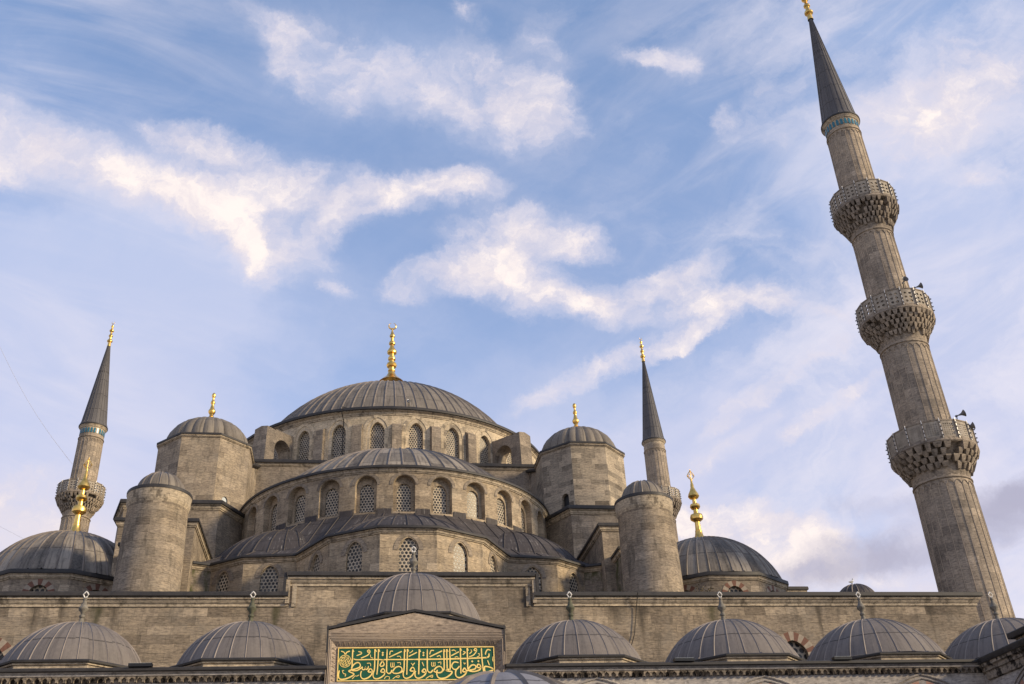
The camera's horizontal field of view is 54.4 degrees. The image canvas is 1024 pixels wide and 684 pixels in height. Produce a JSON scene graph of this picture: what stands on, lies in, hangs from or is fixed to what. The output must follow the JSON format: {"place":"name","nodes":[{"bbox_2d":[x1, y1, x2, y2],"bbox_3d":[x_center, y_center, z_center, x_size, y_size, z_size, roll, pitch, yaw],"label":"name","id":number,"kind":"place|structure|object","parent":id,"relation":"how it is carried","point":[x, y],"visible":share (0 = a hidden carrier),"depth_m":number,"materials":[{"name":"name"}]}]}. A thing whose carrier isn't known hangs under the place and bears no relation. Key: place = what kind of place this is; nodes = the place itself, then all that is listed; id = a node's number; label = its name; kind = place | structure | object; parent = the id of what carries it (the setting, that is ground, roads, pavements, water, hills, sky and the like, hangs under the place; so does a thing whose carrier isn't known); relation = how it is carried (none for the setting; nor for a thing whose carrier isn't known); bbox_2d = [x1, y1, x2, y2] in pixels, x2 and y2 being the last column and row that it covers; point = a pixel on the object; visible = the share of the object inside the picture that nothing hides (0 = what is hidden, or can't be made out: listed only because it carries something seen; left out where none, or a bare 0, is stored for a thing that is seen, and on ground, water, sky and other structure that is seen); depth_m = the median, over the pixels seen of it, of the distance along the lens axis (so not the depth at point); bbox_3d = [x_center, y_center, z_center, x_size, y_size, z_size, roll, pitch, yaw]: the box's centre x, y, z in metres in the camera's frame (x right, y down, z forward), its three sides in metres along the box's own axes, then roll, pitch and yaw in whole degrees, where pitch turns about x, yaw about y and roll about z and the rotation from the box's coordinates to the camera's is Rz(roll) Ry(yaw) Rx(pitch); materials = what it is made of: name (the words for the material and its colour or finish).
{"place":"outdoors","nodes":[
{"label":"outdoors","id":0,"kind":"place"},
{"bbox_2d":[0,323,982,667],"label":"mosque","id":1,"kind":"structure","parent":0,"point":[310,521],"depth_m":50.14,"materials":[{"name":"stone"}]},
{"bbox_2d":[694,584,713,591],"bbox_3d":[9.068,12.175,46.955,1.193,1.608,1.737,2,-31,-8],"label":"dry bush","id":2,"kind":"object","parent":1,"relation":"on","point":[709,589],"visible":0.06,"depth_m":46.88,"materials":[{"name":"brown plant"}]},
{"bbox_2d":[448,669,563,683],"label":"dome","id":3,"kind":"structure","parent":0,"point":[509,676],"depth_m":18.04,"materials":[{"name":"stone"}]},
{"bbox_2d":[0,0,1023,617],"label":"sky","id":4,"kind":"structure","parent":0,"point":[252,193],"materials":[{"name":"blue"}]},
{"label":"ground","id":5,"kind":"structure","parent":0,"visible":0},
{"bbox_2d":[55,322,114,531],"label":"minaret","id":6,"kind":"object","parent":5,"relation":"on","point":[92,427],"visible":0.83,"depth_m":81.92,"materials":[{"name":"stone"}]},
{"bbox_2d":[0,347,70,461],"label":"cable","id":7,"kind":"object","parent":6,"relation":"attached to","point":[31,406],"visible":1,"depth_m":82.82,"materials":[{"name":"metal"}]},
{"bbox_2d":[0,546,1023,683],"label":"arcade","id":8,"kind":"object","parent":5,"relation":"on","point":[413,608],"visible":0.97,"depth_m":34.64,"materials":[{"name":"stone"}]},
{"bbox_2d":[128,663,152,666],"bbox_3d":[-11.794,10.315,31.621,0.720,0.179,0.315,2,-31,-8],"label":"floodlight","id":9,"kind":"object","parent":8,"relation":"attached to","point":[140,664],"visible":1,"depth_m":31.51,"materials":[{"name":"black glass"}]},
{"bbox_2d":[337,646,494,681],"bbox_3d":[-3.156,10.678,33.042,5.200,1.085,0.045,2,-31,-8],"label":"calligraphy sign","id":10,"kind":"object","parent":8,"relation":"attached to","point":[400,663],"visible":0.98,"depth_m":33.02,"materials":[{"name":"green paint"}]},
{"bbox_2d":[631,592,637,644],"bbox_3d":[5.070,12.566,41.946,0.852,4.012,0.403,2,-31,-8],"label":"cable","id":11,"kind":"object","parent":8,"relation":"hanging from","point":[635,617],"visible":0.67,"depth_m":42.64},
{"bbox_2d":[673,658,694,661],"bbox_3d":[5.902,10.980,34.231,0.720,0.179,0.315,2,-31,-8],"label":"floodlight","id":12,"kind":"object","parent":8,"relation":"attached to","point":[683,659],"visible":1,"depth_m":34.12,"materials":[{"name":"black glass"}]},
{"bbox_2d":[832,656,851,659],"bbox_3d":[11.607,11.195,35.072,0.660,0.179,0.315,2,-31,-8],"label":"floodlight","id":13,"kind":"object","parent":8,"relation":"attached to","point":[842,658],"visible":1,"depth_m":34.96,"materials":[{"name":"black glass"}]},
{"bbox_2d":[639,338,681,541],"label":"minaret","id":14,"kind":"object","parent":5,"relation":"on","point":[653,445],"visible":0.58,"depth_m":106.92,"materials":[{"name":"stone"}]},
{"bbox_2d":[801,0,1015,621],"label":"minaret","id":15,"kind":"object","parent":5,"relation":"on","point":[933,450],"visible":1,"depth_m":55.34,"materials":[{"name":"stone"}]},
{"bbox_2d":[902,276,908,297],"bbox_3d":[22.686,-3.184,57.500,0.378,1.153,0.590,2,-31,-8],"label":"loudspeaker","id":16,"kind":"object","parent":15,"relation":"attached to","point":[904,278],"visible":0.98,"depth_m":57.59,"materials":[{"name":"black plastic"}]},
{"bbox_2d":[955,410,965,418],"bbox_3d":[24.223,4.285,53.671,0.696,1.255,0.386,-18,-34,23],"label":"loudspeaker","id":17,"kind":"object","parent":15,"relation":"attached to","point":[963,412],"visible":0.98,"depth_m":53.73,"materials":[{"name":"black plastic"}]},
{"bbox_2d":[977,626,1023,683],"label":"side arcade","id":18,"kind":"object","parent":5,"relation":"on","point":[1003,665],"visible":1,"depth_m":34.38,"materials":[{"name":"stone"}]}
]}

